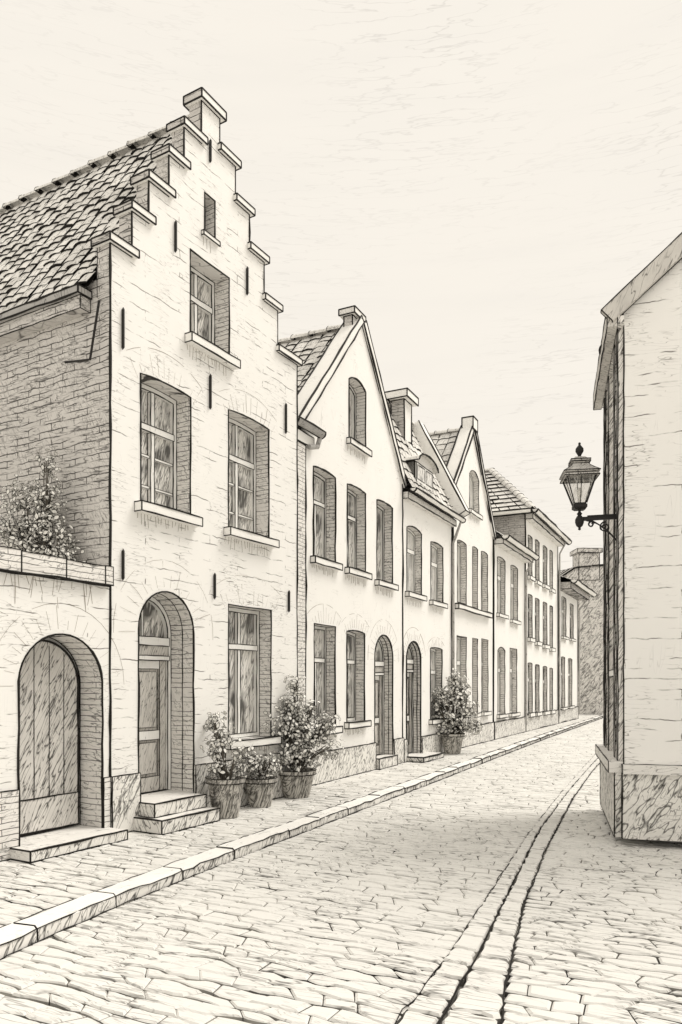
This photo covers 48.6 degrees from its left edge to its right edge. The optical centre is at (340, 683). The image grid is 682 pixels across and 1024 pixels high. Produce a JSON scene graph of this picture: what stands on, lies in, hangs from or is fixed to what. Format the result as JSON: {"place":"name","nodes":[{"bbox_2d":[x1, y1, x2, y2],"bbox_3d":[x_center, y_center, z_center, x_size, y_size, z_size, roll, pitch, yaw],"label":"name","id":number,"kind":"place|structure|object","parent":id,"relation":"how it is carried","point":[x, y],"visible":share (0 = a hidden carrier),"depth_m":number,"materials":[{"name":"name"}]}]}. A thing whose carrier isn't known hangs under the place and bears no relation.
{"place":"outdoors","nodes":[
{"label":"outdoors","id":0,"kind":"place"},
{"bbox_2d":[0,714,600,926],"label":"pavement","id":1,"kind":"structure","parent":0,"point":[27,889],"depth_m":7.47,"materials":[{"name":"beige stone"}]},
{"bbox_2d":[0,546,127,862],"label":"garden wall","id":2,"kind":"structure","parent":1,"relation":"on","point":[55,682],"depth_m":7.54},
{"bbox_2d":[0,446,87,561],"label":"garden shrub","id":3,"kind":"object","parent":2,"relation":"on","point":[44,533],"visible":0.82,"depth_m":8.00,"materials":[{"name":"grey plant"}]},
{"bbox_2d":[0,87,302,834],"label":"stepped gable house","id":4,"kind":"structure","parent":1,"relation":"on","point":[149,365],"depth_m":9.05,"materials":[{"name":"paint"}]},
{"bbox_2d":[139,660,165,792],"bbox_3d":[-2.346,0.508,8.884,0.045,1.574,0.799,0,0,30],"label":"door","id":5,"kind":"structure","parent":4,"relation":"in","point":[152,721],"depth_m":9.04,"materials":[{"name":"beige wood"}]},
{"bbox_2d":[134,373,202,526],"bbox_3d":[-2.069,-2.658,8.711,0.398,1.581,1.013,0,0,30],"label":"window","id":6,"kind":"structure","parent":4,"relation":"in","point":[165,410],"depth_m":8.95,"materials":[{"name":"glass"}]},
{"bbox_2d":[201,191,220,246],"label":"window","id":7,"kind":"structure","parent":4,"relation":"in","point":[209,231],"depth_m":9.41,"materials":[{"name":"paint"}]},
{"bbox_2d":[185,248,240,369],"bbox_3d":[-1.691,-4.610,9.386,0.413,1.168,0.938,0,0,30],"label":"window","id":8,"kind":"structure","parent":4,"relation":"in","point":[209,333],"depth_m":9.62,"materials":[{"name":"glass"}]},
{"bbox_2d":[224,409,279,548],"bbox_3d":[-1.281,-2.697,10.071,0.400,1.674,1.080,0,0,30],"label":"window","id":9,"kind":"structure","parent":4,"relation":"in","point":[248,439],"depth_m":10.38,"materials":[{"name":"glass"}]},
{"bbox_2d":[226,604,281,749],"bbox_3d":[-1.261,-0.089,10.088,0.379,1.867,1.132,0,0,30],"label":"window","id":10,"kind":"structure","parent":4,"relation":"in","point":[249,628],"depth_m":10.39,"materials":[{"name":"glass"}]},
{"bbox_2d":[200,711,249,818],"bbox_3d":[-1.389,0.966,9.083,0.581,1.266,0.487,0,0,0],"label":"potted plant","id":11,"kind":"object","parent":1,"relation":"on","point":[225,786],"visible":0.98,"depth_m":9.01,"materials":[{"name":"grey plant"}]},
{"bbox_2d":[237,746,282,807],"bbox_3d":[-1.077,1.200,9.867,0.621,0.797,0.470,0,0,0],"label":"potted plant","id":12,"kind":"object","parent":1,"relation":"on","point":[260,786],"visible":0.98,"depth_m":9.74,"materials":[{"name":"grey plant"}]},
{"bbox_2d":[262,674,343,797],"bbox_3d":[-0.538,0.733,10.697,1.192,1.732,0.860,0,0,0],"label":"potted plant","id":13,"kind":"object","parent":1,"relation":"on","point":[297,779],"visible":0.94,"depth_m":10.56,"materials":[{"name":"grey plant"}]},
{"bbox_2d":[385,387,470,762],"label":"dormer house","id":14,"kind":"structure","parent":1,"relation":"on","point":[434,506],"depth_m":16.67,"materials":[{"name":"paint"}]},
{"bbox_2d":[407,673,410,752],"bbox_3d":[1.333,0.625,15.965,0.056,1.743,0.742,0,0,26],"label":"door","id":15,"kind":"structure","parent":14,"relation":"in","point":[408,674],"depth_m":16.19,"materials":[{"name":"beige wood"}]},
{"bbox_2d":[405,526,426,601],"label":"window","id":16,"kind":"structure","parent":14,"relation":"in","point":[413,535],"depth_m":16.28,"materials":[{"name":"paint"}]},
{"bbox_2d":[429,647,442,724],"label":"window","id":17,"kind":"structure","parent":14,"relation":"in","point":[436,654],"depth_m":17.51,"materials":[{"name":"glass"}]},
{"bbox_2d":[429,541,447,608],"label":"window","id":18,"kind":"structure","parent":14,"relation":"in","point":[436,550],"depth_m":17.55,"materials":[{"name":"glass"}]},
{"bbox_2d":[431,668,484,753],"bbox_3d":[2.597,0.619,17.265,1.322,1.961,0.936,0,0,18],"label":"potted plant","id":19,"kind":"object","parent":1,"relation":"on","point":[453,738],"visible":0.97,"depth_m":17.12,"materials":[{"name":"grey plant"}]},
{"bbox_2d":[0,718,681,1023],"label":"road","id":20,"kind":"structure","parent":0,"point":[364,916],"depth_m":5.25,"materials":[{"name":"beige stone"}]},
{"bbox_2d":[0,714,602,959],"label":"kerb","id":21,"kind":"structure","parent":20,"relation":"on","point":[25,932],"depth_m":6.74,"materials":[{"name":"stone"}]},
{"bbox_2d":[395,754,599,1023],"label":"road channel","id":22,"kind":"object","parent":20,"relation":"on","point":[480,997],"visible":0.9,"depth_m":4.75,"materials":[{"name":"beige stone"}]},
{"bbox_2d":[593,232,681,841],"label":"brick house","id":23,"kind":"structure","parent":20,"relation":"on","point":[637,395],"depth_m":7.79,"materials":[{"name":"paint"}]},
{"bbox_2d":[559,442,615,540],"bbox_3d":[2.699,-2.045,8.161,0.620,1.130,0.383,0,0,9],"label":"wall lantern","id":24,"kind":"object","parent":23,"relation":"attached to","point":[580,469],"depth_m":8.12,"materials":[{"name":"metal"}]},
{"bbox_2d":[609,574,613,676],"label":"window","id":25,"kind":"structure","parent":23,"relation":"in","point":[610,671],"depth_m":8.90,"materials":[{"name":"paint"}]},
{"bbox_2d":[0,0,681,570],"label":"sky","id":26,"kind":"structure","parent":0,"point":[480,179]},
{"bbox_2d":[278,305,407,785],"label":"gabled house","id":27,"kind":"structure","parent":0,"point":[352,483],"depth_m":13.31,"materials":[{"name":"paint"}]},
{"bbox_2d":[310,466,342,570],"bbox_3d":[-0.327,-2.675,12.305,0.345,1.602,0.974,0,0,26],"label":"window","id":28,"kind":"structure","parent":27,"relation":"in","point":[324,520],"depth_m":12.63,"materials":[{"name":"glass"}]},
{"bbox_2d":[311,623,342,734],"bbox_3d":[-0.318,-0.060,12.317,0.343,1.792,0.946,0,0,26],"label":"window","id":29,"kind":"structure","parent":27,"relation":"in","point":[324,635],"depth_m":12.64,"materials":[{"name":"glass"}]},
{"bbox_2d":[344,630,371,728],"bbox_3d":[0.203,-0.077,13.363,0.350,1.732,0.935,0,0,26],"label":"window","id":30,"kind":"structure","parent":27,"relation":"in","point":[355,639],"depth_m":13.68,"materials":[{"name":"glass"}]},
{"bbox_2d":[345,483,371,579],"bbox_3d":[0.216,-2.674,13.388,0.348,1.611,0.955,0,0,26],"label":"window","id":31,"kind":"structure","parent":27,"relation":"in","point":[356,497],"depth_m":13.70,"materials":[{"name":"glass"}]},
{"bbox_2d":[346,377,371,456],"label":"window","id":32,"kind":"structure","parent":27,"relation":"in","point":[356,438],"depth_m":13.73,"materials":[{"name":"paint"}]},
{"bbox_2d":[375,676,381,754],"bbox_3d":[0.611,0.616,14.560,0.050,1.558,0.782,0,0,27],"label":"door","id":33,"kind":"structure","parent":27,"relation":"in","point":[378,679],"depth_m":14.80,"materials":[{"name":"beige wood"}]},
{"bbox_2d":[374,499,398,590],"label":"window","id":34,"kind":"structure","parent":27,"relation":"in","point":[384,534],"depth_m":14.85,"materials":[{"name":"glass"}]},
{"bbox_2d":[428,415,496,747],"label":"gabled house","id":35,"kind":"structure","parent":0,"point":[459,450],"depth_m":19.90,"materials":[{"name":"paint"}]},
{"bbox_2d":[457,540,466,604],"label":"window","id":36,"kind":"structure","parent":35,"relation":"in","point":[461,546],"depth_m":19.22,"materials":[{"name":"paint"}]},
{"bbox_2d":[457,635,469,717],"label":"window","id":37,"kind":"structure","parent":35,"relation":"in","point":[461,641],"depth_m":19.22,"materials":[{"name":"glass"}]},
{"bbox_2d":[472,546,477,607],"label":"window","id":38,"kind":"structure","parent":35,"relation":"in","point":[474,550],"depth_m":20.11,"materials":[{"name":"paint"}]},
{"bbox_2d":[468,470,482,520],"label":"window","id":39,"kind":"structure","parent":35,"relation":"in","point":[473,477],"depth_m":20.20,"materials":[{"name":"paint"}]},
{"bbox_2d":[472,638,481,717],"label":"window","id":40,"kind":"structure","parent":35,"relation":"in","point":[474,640],"depth_m":20.11,"materials":[{"name":"paint"}]},
{"bbox_2d":[481,551,487,610],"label":"window","id":41,"kind":"structure","parent":35,"relation":"in","point":[484,556],"depth_m":21.00,"materials":[{"name":"paint"}]},
{"bbox_2d":[481,638,491,715],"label":"window","id":42,"kind":"structure","parent":35,"relation":"in","point":[484,642],"depth_m":21.03,"materials":[{"name":"glass"}]},
{"bbox_2d":[493,530,539,739],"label":"house","id":43,"kind":"structure","parent":0,"point":[512,556],"depth_m":23.15,"materials":[{"name":"paint"}]},
{"bbox_2d":[496,556,508,619],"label":"window","id":44,"kind":"structure","parent":43,"relation":"in","point":[501,565],"depth_m":22.70,"materials":[{"name":"paint"}]},
{"bbox_2d":[497,647,508,718],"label":"window","id":45,"kind":"structure","parent":43,"relation":"in","point":[501,714],"depth_m":22.71,"materials":[{"name":"glass"}]},
{"bbox_2d":[509,648,519,716],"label":"window","id":46,"kind":"structure","parent":43,"relation":"in","point":[513,652],"depth_m":24.03,"materials":[{"name":"glass"}]},
{"bbox_2d":[510,565,520,624],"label":"window","id":47,"kind":"structure","parent":43,"relation":"in","point":[514,570],"depth_m":24.13,"materials":[{"name":"paint"}]},
{"bbox_2d":[485,468,571,731],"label":"three storey house","id":48,"kind":"structure","parent":0,"point":[521,518],"depth_m":27.05,"materials":[{"name":"paint"}]},
{"bbox_2d":[527,535,535,581],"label":"window","id":49,"kind":"structure","parent":48,"relation":"in","point":[530,577],"depth_m":26.00,"materials":[{"name":"glass"}]},
{"bbox_2d":[527,594,535,642],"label":"window","id":50,"kind":"structure","parent":48,"relation":"in","point":[530,638],"depth_m":26.01,"materials":[{"name":"paint"}]},
{"bbox_2d":[527,663,535,717],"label":"window","id":51,"kind":"structure","parent":48,"relation":"in","point":[532,714],"depth_m":26.02,"materials":[{"name":"paint"}]},
{"bbox_2d":[535,539,542,586],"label":"window","id":52,"kind":"structure","parent":48,"relation":"in","point":[537,544],"depth_m":27.03,"materials":[{"name":"paint"}]},
{"bbox_2d":[535,598,542,645],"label":"window","id":53,"kind":"structure","parent":48,"relation":"in","point":[537,602],"depth_m":27.03,"materials":[{"name":"paint"}]},
{"bbox_2d":[535,664,542,716],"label":"window","id":54,"kind":"structure","parent":48,"relation":"in","point":[537,667],"depth_m":27.03,"materials":[{"name":"glass"}]},
{"bbox_2d":[542,545,549,589],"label":"window","id":55,"kind":"structure","parent":48,"relation":"in","point":[545,586],"depth_m":28.27,"materials":[{"name":"glass"}]},
{"bbox_2d":[542,602,549,648],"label":"window","id":56,"kind":"structure","parent":48,"relation":"in","point":[545,645],"depth_m":28.28,"materials":[{"name":"paint"}]},
{"bbox_2d":[543,666,549,715],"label":"window","id":57,"kind":"structure","parent":48,"relation":"in","point":[545,711],"depth_m":28.28,"materials":[{"name":"glass"}]},
{"bbox_2d":[549,550,555,593],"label":"window","id":58,"kind":"structure","parent":48,"relation":"in","point":[553,591],"depth_m":29.23,"materials":[{"name":"glass"}]},
{"bbox_2d":[549,605,555,651],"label":"window","id":59,"kind":"structure","parent":48,"relation":"in","point":[551,649],"depth_m":29.25,"materials":[{"name":"paint"}]},
{"bbox_2d":[549,668,555,713],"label":"window","id":60,"kind":"structure","parent":48,"relation":"in","point":[552,711],"depth_m":29.22,"materials":[{"name":"glass"}]},
{"bbox_2d":[558,575,596,722],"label":"house","id":61,"kind":"structure","parent":0,"point":[573,593],"depth_m":32.35,"materials":[{"name":"paint"}]},
{"bbox_2d":[561,657,567,709],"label":"window","id":62,"kind":"structure","parent":61,"relation":"in","point":[563,707],"depth_m":31.57,"materials":[{"name":"glass"}]},
{"bbox_2d":[561,597,568,639],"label":"window","id":63,"kind":"structure","parent":61,"relation":"in","point":[563,600],"depth_m":31.79,"materials":[{"name":"paint"}]},
{"bbox_2d":[568,658,574,708],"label":"window","id":64,"kind":"structure","parent":61,"relation":"in","point":[570,706],"depth_m":33.13,"materials":[{"name":"glass"}]},
{"bbox_2d":[569,604,575,641],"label":"window","id":65,"kind":"structure","parent":61,"relation":"in","point":[571,638],"depth_m":33.41,"materials":[{"name":"paint"}]},
{"bbox_2d":[560,548,603,713],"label":"shadowed house","id":66,"kind":"structure","parent":0,"point":[587,569],"depth_m":39.14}
]}

